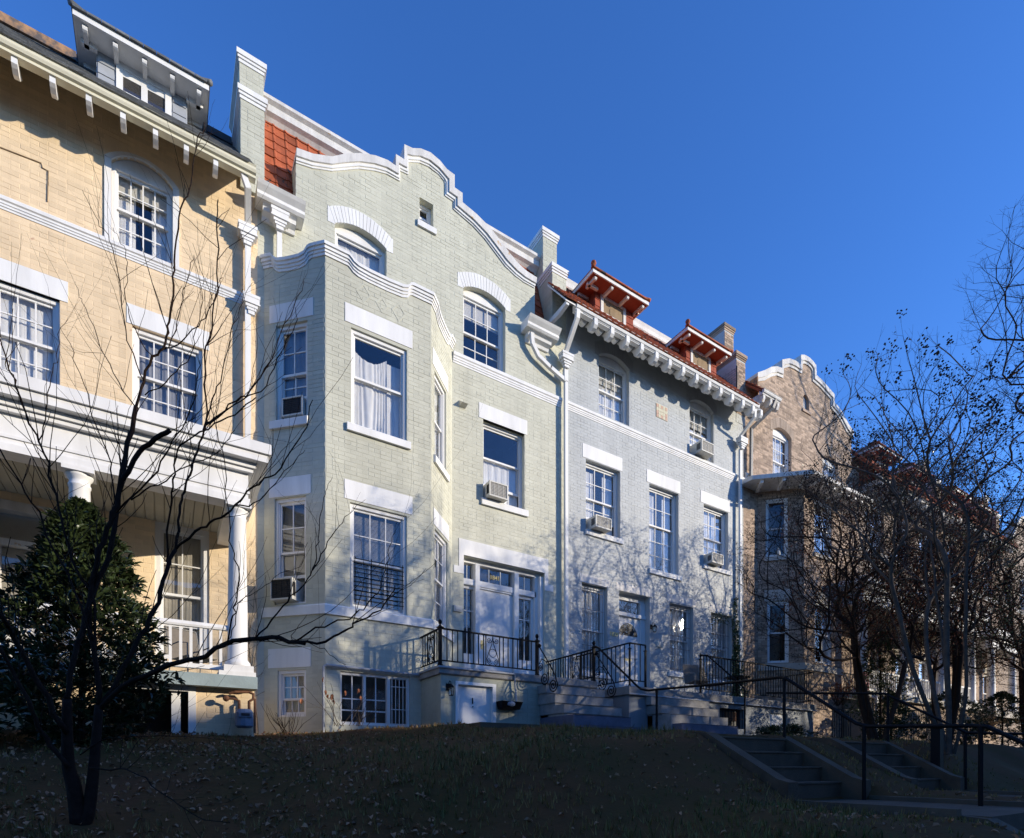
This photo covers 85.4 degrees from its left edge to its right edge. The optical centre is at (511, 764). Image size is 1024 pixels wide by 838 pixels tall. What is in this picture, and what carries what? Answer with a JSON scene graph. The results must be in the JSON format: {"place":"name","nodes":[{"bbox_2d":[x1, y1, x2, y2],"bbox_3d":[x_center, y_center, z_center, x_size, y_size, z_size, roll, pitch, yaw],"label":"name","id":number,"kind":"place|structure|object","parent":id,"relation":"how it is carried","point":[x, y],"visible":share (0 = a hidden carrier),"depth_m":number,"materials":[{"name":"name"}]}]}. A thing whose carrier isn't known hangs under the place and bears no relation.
{"place":"outdoors","nodes":[
{"label":"outdoors","id":0,"kind":"place"},
{"bbox_2d":[165,625,218,672],"bbox_3d":[-5.468,-1.880,9.493,0.693,0.984,0.564,0,0,29],"label":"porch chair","id":1,"kind":"object","parent":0,"point":[175,644],"visible":0.43,"depth_m":9.56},
{"bbox_2d":[0,720,1023,837],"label":"lawn","id":2,"kind":"structure","parent":0,"point":[1004,761],"depth_m":5.27,"materials":[{"name":"plant"}]},
{"bbox_2d":[0,667,15,737],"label":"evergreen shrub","id":3,"kind":"object","parent":2,"relation":"on","point":[4,722],"visible":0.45,"depth_m":6.50,"materials":[{"name":"green plant"}]},
{"bbox_2d":[0,495,187,746],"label":"evergreen shrub","id":4,"kind":"object","parent":2,"relation":"on","point":[42,589],"visible":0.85,"depth_m":6.31,"materials":[{"name":"green plant"}]},
{"bbox_2d":[0,0,259,734],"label":"row house","id":5,"kind":"structure","parent":2,"relation":"on","point":[122,92],"depth_m":9.90,"materials":[{"name":"beige brick"}]},
{"bbox_2d":[0,499,56,660],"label":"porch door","id":6,"kind":"structure","parent":5,"relation":"in","point":[19,521],"depth_m":9.22,"materials":[{"name":"white glass"}]},
{"bbox_2d":[0,282,59,384],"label":"window","id":7,"kind":"structure","parent":5,"relation":"in","point":[31,336],"depth_m":9.31,"materials":[{"name":"white paint"}]},
{"bbox_2d":[0,368,271,736],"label":"porch","id":8,"kind":"object","parent":5,"relation":"attached to","point":[75,467],"visible":0.66,"depth_m":8.43,"materials":[{"name":"white paint"}]},
{"bbox_2d":[223,691,255,732],"bbox_3d":[-4.245,-0.836,8.667,0.427,0.672,0.295,0,0,5],"label":"gas meter","id":9,"kind":"object","parent":8,"relation":"attached to","point":[243,718],"visible":1,"depth_m":8.61,"materials":[{"name":"grey metal"}]},
{"bbox_2d":[112,160,172,263],"bbox_3d":[-6.904,-10.040,10.408,0.920,1.640,0.910,0,0,-32],"label":"window","id":10,"kind":"structure","parent":5,"relation":"in","point":[125,209],"depth_m":10.10,"materials":[{"name":"white paint"}]},
{"bbox_2d":[132,327,201,424],"bbox_3d":[-6.579,-7.070,10.623,1.100,1.580,0.910,0,0,-32],"label":"window","id":11,"kind":"structure","parent":5,"relation":"in","point":[162,400],"depth_m":10.34,"materials":[{"name":"glass"}]},
{"bbox_2d":[155,521,208,658],"bbox_3d":[-6.186,-3.200,10.418,0.870,2.500,0.186,0,0,-32],"label":"window","id":12,"kind":"structure","parent":5,"relation":"in","point":[196,608],"depth_m":10.48,"materials":[{"name":"white paint"}]},
{"bbox_2d":[218,540,268,734],"bbox_3d":[-5.188,-2.566,10.814,0.983,3.935,0.349,0,0,-32],"label":"dead vine","id":13,"kind":"object","parent":5,"relation":"attached to","point":[254,633],"visible":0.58,"depth_m":10.90,"materials":[{"name":"brown plant"}]},
{"bbox_2d":[0,91,479,837],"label":"bare tree","id":14,"kind":"object","parent":2,"relation":"on","point":[80,805],"visible":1,"depth_m":3.98,"materials":[{"name":"brown plant"}]},
{"bbox_2d":[260,702,315,733],"bbox_3d":[-3.999,-0.819,10.077,0.901,0.548,0.656,0,0,-10],"label":"dry shrub","id":15,"kind":"object","parent":2,"relation":"on","point":[284,726],"visible":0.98,"depth_m":10.04,"materials":[{"name":"brown plant"}]},
{"bbox_2d":[300,677,377,725],"bbox_3d":[-3.216,-1.184,10.482,1.421,0.918,0.555,0,0,-11],"label":"dry shrub","id":16,"kind":"object","parent":2,"relation":"on","point":[331,697],"visible":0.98,"depth_m":10.38,"materials":[{"name":"brown plant"}]},
{"bbox_2d":[348,694,381,726],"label":"dry shrub","id":17,"kind":"object","parent":2,"relation":"on","point":[359,720],"visible":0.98,"depth_m":10.62,"materials":[{"name":"brown plant"}]},
{"bbox_2d":[229,47,568,734],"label":"row house","id":18,"kind":"structure","parent":2,"relation":"on","point":[433,305],"depth_m":11.79,"materials":[{"name":"brick"}]},
{"bbox_2d":[270,577,302,602],"bbox_3d":[-4.444,-3.425,10.957,0.490,0.418,0.380,0,0,13],"label":"air conditioner","id":19,"kind":"object","parent":18,"relation":"attached to","point":[278,585],"visible":0.89,"depth_m":10.81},
{"bbox_2d":[276,496,305,604],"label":"window","id":20,"kind":"structure","parent":18,"relation":"in","point":[281,503],"depth_m":11.06,"materials":[{"name":"white paint"}]},
{"bbox_2d":[278,322,306,419],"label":"window","id":21,"kind":"structure","parent":18,"relation":"in","point":[297,361],"depth_m":11.08,"materials":[{"name":"white paint"}]},
{"bbox_2d":[279,670,305,716],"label":"window","id":22,"kind":"structure","parent":18,"relation":"in","point":[292,683],"depth_m":11.04,"materials":[{"name":"white paint"}]},
{"bbox_2d":[282,395,305,418],"bbox_3d":[-4.287,-7.040,10.992,0.458,0.368,0.240,0,0,13],"label":"air conditioner","id":23,"kind":"object","parent":18,"relation":"attached to","point":[287,406],"visible":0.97,"depth_m":10.89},
{"bbox_2d":[335,228,384,275],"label":"window","id":24,"kind":"structure","parent":18,"relation":"in","point":[362,249],"depth_m":12.30,"materials":[{"name":"white paint"}]},
{"bbox_2d":[340,671,408,726],"bbox_3d":[-2.902,-1.325,11.523,1.450,1.050,0.460,0,0,-32],"label":"window","id":25,"kind":"structure","parent":18,"relation":"in","point":[380,684],"depth_m":11.58,"materials":[{"name":"white paint"}]},
{"bbox_2d":[350,503,405,614],"bbox_3d":[-2.965,-4.180,11.737,1.190,2.080,0.910,0,0,-32],"label":"window","id":26,"kind":"structure","parent":18,"relation":"in","point":[376,528],"depth_m":11.66,"materials":[{"name":"white paint"}]},
{"bbox_2d":[351,329,405,439],"bbox_3d":[-2.957,-7.735,11.742,1.170,1.930,0.910,0,0,-32],"label":"window","id":27,"kind":"structure","parent":18,"relation":"in","point":[378,368],"depth_m":11.54,"materials":[{"name":"white glass"}]},
{"bbox_2d":[420,204,430,224],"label":"window","id":28,"kind":"structure","parent":18,"relation":"in","point":[426,218],"depth_m":13.11,"materials":[{"name":"white paint"}]},
{"bbox_2d":[435,376,443,465],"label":"window","id":29,"kind":"structure","parent":18,"relation":"in","point":[439,393],"depth_m":12.79,"materials":[{"name":"white paint"}]},
{"bbox_2d":[435,531,445,627],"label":"window","id":30,"kind":"structure","parent":18,"relation":"in","point":[440,546],"depth_m":12.90,"materials":[{"name":"white paint"}]},
{"bbox_2d":[463,291,502,371],"bbox_3d":[-0.972,-10.810,14.209,1.190,1.820,0.910,0,0,-32],"label":"window","id":31,"kind":"structure","parent":18,"relation":"in","point":[482,319],"depth_m":14.12,"materials":[{"name":"glass"}]},
{"bbox_2d":[483,480,507,502],"bbox_3d":[-0.434,-6.780,13.867,0.530,0.368,0.420,0,0,-32],"label":"air conditioner","id":32,"kind":"object","parent":18,"relation":"attached to","point":[495,491],"visible":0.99,"depth_m":13.72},
{"bbox_2d":[480,587,512,671],"bbox_3d":[-0.418,-3.210,14.124,1.020,2.460,0.200,0,0,-32],"label":"front door","id":33,"kind":"structure","parent":18,"relation":"in","point":[496,607],"depth_m":14.12,"materials":[{"name":"white paint"}]},
{"bbox_2d":[483,422,521,508],"bbox_3d":[-0.493,-7.565,14.508,1.220,1.970,0.910,0,0,-32],"label":"window","id":34,"kind":"structure","parent":18,"relation":"in","point":[502,449],"depth_m":14.45,"materials":[{"name":"glass"}]},
{"bbox_2d":[0,723,1023,837],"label":"fallen leaves","id":35,"kind":"object","parent":2,"relation":"on","point":[114,797],"visible":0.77,"depth_m":5.21,"materials":[{"name":"brown plant"}]},
{"bbox_2d":[402,619,640,731],"bbox_3d":[0.629,-1.590,12.297,5.100,2.660,3.790,0,0,-32],"label":"stoop","id":36,"kind":"object","parent":2,"relation":"on","point":[454,695],"visible":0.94,"depth_m":11.66,"materials":[{"name":"concrete"}]},
{"bbox_2d":[458,685,490,723],"bbox_3d":[-0.790,-1.015,11.455,0.800,1.230,0.073,0,0,-32],"label":"basement door","id":37,"kind":"structure","parent":36,"relation":"in","point":[474,702],"depth_m":11.46,"materials":[{"name":"white paint"}]},
{"bbox_2d":[496,700,522,709],"bbox_3d":[-0.046,-1.256,11.661,0.520,0.173,0.253,0,0,-32],"label":"flower box","id":38,"kind":"object","parent":36,"relation":"attached to","point":[508,705],"visible":1,"depth_m":11.57,"materials":[{"name":"black metal"}]},
{"bbox_2d":[547,260,762,696],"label":"row house","id":39,"kind":"structure","parent":2,"relation":"on","point":[648,406],"depth_m":16.74,"materials":[{"name":"grey brick"}]},
{"bbox_2d":[582,585,603,672],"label":"window","id":40,"kind":"structure","parent":39,"relation":"in","point":[589,587],"depth_m":15.90,"materials":[{"name":"grey glass"}]},
{"bbox_2d":[586,514,611,533],"bbox_3d":[2.427,-6.737,15.619,0.580,0.333,0.480,0,0,-32],"label":"air conditioner","id":41,"kind":"object","parent":39,"relation":"attached to","point":[599,523],"visible":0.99,"depth_m":15.46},
{"bbox_2d":[586,462,616,536],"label":"window","id":42,"kind":"structure","parent":39,"relation":"in","point":[600,500],"depth_m":16.20,"materials":[{"name":"white paint"}]},
{"bbox_2d":[599,356,625,424],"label":"window","id":43,"kind":"structure","parent":39,"relation":"in","point":[612,377],"depth_m":16.25,"materials":[{"name":"white paint"}]},
{"bbox_2d":[619,616,639,686],"bbox_3d":[3.453,-3.170,16.628,0.960,2.500,0.098,0,0,-32],"label":"front door","id":44,"kind":"structure","parent":39,"relation":"in","point":[629,628],"depth_m":16.63,"materials":[{"name":"white paint"}]},
{"bbox_2d":[649,486,675,574],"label":"window","id":45,"kind":"structure","parent":39,"relation":"in","point":[662,537],"depth_m":17.50,"materials":[{"name":"white paint"}]},
{"bbox_2d":[670,604,689,672],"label":"window","id":46,"kind":"structure","parent":39,"relation":"in","point":[673,614],"depth_m":17.85,"materials":[{"name":"glass"}]},
{"bbox_2d":[690,402,710,461],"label":"window","id":47,"kind":"structure","parent":39,"relation":"in","point":[698,414],"depth_m":18.24,"materials":[{"name":"white glass"}]},
{"bbox_2d":[690,439,713,459],"bbox_3d":[6.125,-10.140,17.919,0.590,0.348,0.500,0,0,-32],"label":"air conditioner","id":48,"kind":"object","parent":39,"relation":"attached to","point":[702,448],"visible":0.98,"depth_m":17.76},
{"bbox_2d":[704,552,723,566],"bbox_3d":[6.568,-6.710,18.219,0.560,0.328,0.460,0,0,-32],"label":"air conditioner","id":49,"kind":"object","parent":39,"relation":"attached to","point":[714,559],"visible":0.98,"depth_m":18.04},
{"bbox_2d":[704,506,724,568],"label":"window","id":50,"kind":"structure","parent":39,"relation":"in","point":[714,540],"depth_m":18.71,"materials":[{"name":"glass"}]},
{"bbox_2d":[711,614,727,681],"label":"window","id":51,"kind":"structure","parent":39,"relation":"in","point":[712,615],"depth_m":18.87,"materials":[{"name":"grey glass"}]},
{"bbox_2d":[712,597,749,697],"bbox_3d":[7.394,-3.781,18.588,1.944,3.782,0.282,0,0,-32],"label":"ivy vine","id":52,"kind":"object","parent":39,"relation":"attached to","point":[737,646],"visible":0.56,"depth_m":18.74,"materials":[{"name":"green plant"}]},
{"bbox_2d":[577,642,816,736],"bbox_3d":[6.030,-1.640,15.902,8.120,2.680,3.400,0,0,-32],"label":"stoop","id":53,"kind":"object","parent":2,"relation":"on","point":[705,712],"visible":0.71,"depth_m":14.49,"materials":[{"name":"concrete"}]},
{"bbox_2d":[720,709,738,728],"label":"basement window","id":54,"kind":"structure","parent":53,"relation":"in","point":[731,723],"depth_m":15.83,"materials":[{"name":"black glass"}]},
{"bbox_2d":[770,713,782,731],"bbox_3d":[8.013,-0.975,16.804,0.900,1.150,0.090,0,0,-32],"label":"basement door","id":55,"kind":"structure","parent":53,"relation":"in","point":[775,719],"depth_m":16.78,"materials":[{"name":"white paint"}]},
{"bbox_2d":[800,659,824,702],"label":"dry shrub","id":56,"kind":"object","parent":53,"relation":"on","point":[814,682],"visible":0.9,"depth_m":16.89,"materials":[{"name":"brown plant"}]},
{"bbox_2d":[690,732,870,799],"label":"garden steps","id":57,"kind":"structure","parent":2,"relation":"on","point":[787,766],"depth_m":7.42,"materials":[{"name":"concrete"}]},
{"bbox_2d":[749,722,820,736],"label":"plant","id":58,"kind":"object","parent":2,"relation":"on","point":[796,729],"visible":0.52,"depth_m":14.82,"materials":[{"name":"green plant"}]},
{"bbox_2d":[708,322,878,737],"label":"row house","id":59,"kind":"structure","parent":2,"relation":"on","point":[788,396],"depth_m":19.61,"materials":[{"name":"brown brick"}]},
{"bbox_2d":[766,498,787,556],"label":"window","id":60,"kind":"structure","parent":59,"relation":"in","point":[769,502],"depth_m":19.53,"materials":[{"name":"white paint"}]},
{"bbox_2d":[767,601,788,662],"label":"window","id":61,"kind":"structure","parent":59,"relation":"in","point":[786,659],"depth_m":19.52,"materials":[{"name":"white paint"}]},
{"bbox_2d":[773,429,787,472],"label":"window","id":62,"kind":"structure","parent":59,"relation":"in","point":[779,440],"depth_m":20.63,"materials":[{"name":"white paint"}]},
{"bbox_2d":[814,500,830,556],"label":"window","id":63,"kind":"structure","parent":59,"relation":"in","point":[819,545],"depth_m":20.23,"materials":[{"name":"glass"}]},
{"bbox_2d":[815,603,830,664],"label":"window","id":64,"kind":"structure","parent":59,"relation":"in","point":[821,659],"depth_m":20.23,"materials":[{"name":"glass"}]},
{"bbox_2d":[823,459,834,478],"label":"window","id":65,"kind":"structure","parent":59,"relation":"in","point":[824,461],"depth_m":22.33,"materials":[{"name":"white paint"}]},
{"bbox_2d":[813,678,855,705],"bbox_3d":[10.164,-2.254,17.133,1.216,0.818,1.082,0,0,-9],"label":"dry shrub","id":66,"kind":"object","parent":2,"relation":"on","point":[838,690],"visible":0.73,"depth_m":17.04,"materials":[{"name":"brown plant"}]},
{"bbox_2d":[829,708,852,737],"bbox_3d":[10.687,-1.351,17.998,1.400,0.926,0.040,0,0,-32],"label":"fence","id":67,"kind":"object","parent":2,"relation":"on","point":[841,724],"visible":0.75,"depth_m":17.99,"materials":[{"name":"black metal"}]},
{"bbox_2d":[727,411,1018,740],"bbox_3d":[9.347,-4.721,14.534,10.216,8.681,5.019,0,0,-32],"label":"bare tree","id":68,"kind":"object","parent":2,"relation":"on","point":[854,621],"visible":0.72,"depth_m":14.09,"materials":[{"name":"brown plant"}]},
{"bbox_2d":[845,629,916,740],"bbox_3d":[10.626,-2.188,16.135,1.851,3.578,1.730,0,0,-32],"label":"leafy shrub","id":69,"kind":"object","parent":2,"relation":"on","point":[881,687],"visible":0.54,"depth_m":15.97,"materials":[{"name":"green plant"}]},
{"bbox_2d":[805,738,964,790],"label":"garden steps","id":70,"kind":"structure","parent":2,"relation":"on","point":[885,756],"depth_m":9.09,"materials":[{"name":"concrete"}]},
{"bbox_2d":[766,692,1023,789],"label":"handrail","id":71,"kind":"object","parent":70,"relation":"on","point":[965,733],"visible":0.82,"depth_m":9.60,"materials":[{"name":"black metal"}]},
{"bbox_2d":[841,672,929,740],"bbox_3d":[14.010,-2.026,20.092,5.942,2.276,0.570,0,0,-23],"label":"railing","id":72,"kind":"object","parent":2,"relation":"on","point":[904,716],"visible":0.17,"depth_m":20.00,"materials":[{"name":"black metal"}]},
{"bbox_2d":[859,692,921,739],"bbox_3d":[12.024,-1.389,17.694,1.506,1.982,1.646,0,0,-32],"label":"evergreen shrub","id":73,"kind":"object","parent":2,"relation":"on","point":[913,720],"visible":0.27,"depth_m":17.44,"materials":[{"name":"green plant"}]},
{"bbox_2d":[780,308,1023,754],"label":"crape myrtle","id":74,"kind":"object","parent":2,"relation":"on","point":[944,630],"visible":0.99,"depth_m":9.92,"materials":[{"name":"brown plant"}]},
{"bbox_2d":[851,441,959,694],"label":"row house","id":75,"kind":"structure","parent":2,"relation":"on","point":[922,676],"depth_m":24.46,"materials":[{"name":"beige brick"}]},
{"bbox_2d":[871,505,880,549],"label":"window","id":76,"kind":"structure","parent":75,"relation":"in","point":[872,505],"depth_m":24.46,"materials":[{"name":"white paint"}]},
{"bbox_2d":[839,575,987,744],"bbox_3d":[16.596,-3.560,23.306,10.950,6.320,2.040,0,0,-32],"label":"porch","id":77,"kind":"object","parent":75,"relation":"attached to","point":[911,694],"visible":0.12,"depth_m":22.12,"materials":[{"name":"white paint"}]},
{"bbox_2d":[919,661,926,679],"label":"window","id":78,"kind":"structure","parent":75,"relation":"in","point":[920,676],"depth_m":26.84,"materials":[{"name":"white paint"}]},
{"bbox_2d":[848,440,1023,740],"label":"bare tree","id":79,"kind":"object","parent":2,"relation":"on","point":[957,664],"visible":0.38,"depth_m":17.15,"materials":[{"name":"brown plant"}]},
{"bbox_2d":[928,728,943,768],"bbox_3d":[7.221,-0.130,9.429,0.180,1.060,0.180,0,0,-32],"label":"post","id":80,"kind":"object","parent":2,"relation":"on","point":[937,746],"visible":0.5,"depth_m":9.38,"materials":[{"name":"black metal"}]},
{"bbox_2d":[911,690,997,744],"bbox_3d":[15.348,-1.542,19.407,2.572,2.287,2.554,0,0,-32],"label":"evergreen shrub","id":81,"kind":"object","parent":2,"relation":"on","point":[941,697],"visible":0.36,"depth_m":19.11,"materials":[{"name":"green plant"}]},
{"bbox_2d":[933,484,1023,739],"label":"bare tree","id":82,"kind":"object","parent":2,"relation":"on","point":[1019,667],"visible":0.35,"depth_m":20.20,"materials":[{"name":"brown plant"}]},
{"bbox_2d":[939,486,1018,743],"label":"row house","id":83,"kind":"structure","parent":2,"relation":"on","point":[980,691],"depth_m":29.87,"materials":[{"name":"brown brick"}]},
{"bbox_2d":[983,674,986,704],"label":"window","id":84,"kind":"structure","parent":83,"relation":"in","point":[984,692],"depth_m":30.90,"materials":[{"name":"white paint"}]},
{"bbox_2d":[967,629,1018,723],"bbox_3d":[25.043,-4.350,28.613,6.800,4.100,1.990,0,0,-32],"label":"porch","id":85,"kind":"object","parent":83,"relation":"attached to","point":[991,691],"visible":0.25,"depth_m":26.94,"materials":[{"name":"white paint"}]},
{"bbox_2d":[952,199,1023,424],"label":"street tree","id":86,"kind":"object","parent":2,"relation":"on","point":[1008,286],"visible":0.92,"depth_m":22.66,"materials":[{"name":"brown plant"}]},
{"bbox_2d":[955,690,1023,746],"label":"evergreen shrub","id":87,"kind":"object","parent":2,"relation":"on","point":[999,697],"visible":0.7,"depth_m":21.41,"materials":[{"name":"green plant"}]},
{"bbox_2d":[960,815,1023,834],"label":"garden steps","id":88,"kind":"structure","parent":2,"relation":"on","point":[993,821],"depth_m":4.84,"materials":[{"name":"concrete"}]},
{"bbox_2d":[594,645,1023,805],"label":"handrail","id":89,"kind":"object","parent":88,"relation":"on","point":[980,728],"visible":0.91,"depth_m":7.21,"materials":[{"name":"black metal"}]},
{"bbox_2d":[989,707,1023,746],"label":"evergreen shrub","id":90,"kind":"object","parent":2,"relation":"on","point":[1014,729],"visible":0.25,"depth_m":24.64,"materials":[{"name":"green plant"}]},
{"bbox_2d":[998,516,1023,746],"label":"row house","id":91,"kind":"structure","parent":2,"relation":"on","point":[1003,682],"depth_m":32.51,"materials":[{"name":"beige brick"}]},
{"bbox_2d":[0,0,1023,534],"label":"sky","id":92,"kind":"structure","parent":0,"point":[797,176],"materials":[{"name":"blue"}]},
{"bbox_2d":[682,664,712,693],"bbox_3d":[5.234,-2.410,15.715,0.564,0.983,0.692,0,0,-15],"label":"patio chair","id":93,"kind":"object","parent":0,"point":[690,674],"visible":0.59,"depth_m":15.94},
{"bbox_2d":[702,669,726,695],"bbox_3d":[5.832,-2.410,16.206,0.694,0.984,0.564,0,0,41],"label":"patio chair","id":94,"kind":"object","parent":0,"point":[710,679],"visible":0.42,"depth_m":16.34,"materials":[{"name":"black metal"}]},
{"bbox_2d":[725,675,750,696],"bbox_3d":[6.732,-2.268,16.588,0.760,0.705,0.760,0,0,-32],"label":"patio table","id":95,"kind":"object","parent":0,"point":[737,679],"visible":0.47,"depth_m":16.53,"materials":[{"name":"black metal"}]},
{"bbox_2d":[818,799,1023,829],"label":"path","id":96,"kind":"structure","parent":0,"point":[1013,816],"depth_m":5.80,"materials":[{"name":"concrete"}]},
{"bbox_2d":[790,795,1023,818],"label":"path edging","id":97,"kind":"object","parent":96,"relation":"on","point":[939,812],"visible":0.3,"depth_m":5.92,"materials":[{"name":"concrete"}]},
{"bbox_2d":[992,794,1023,796],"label":"path","id":98,"kind":"structure","parent":0,"point":[1009,795],"depth_m":8.28,"materials":[{"name":"concrete"}]},
{"bbox_2d":[965,790,1023,798],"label":"path edging","id":99,"kind":"object","parent":98,"relation":"on","point":[1006,792],"visible":0.14,"depth_m":8.48,"materials":[{"name":"concrete"}]}
]}

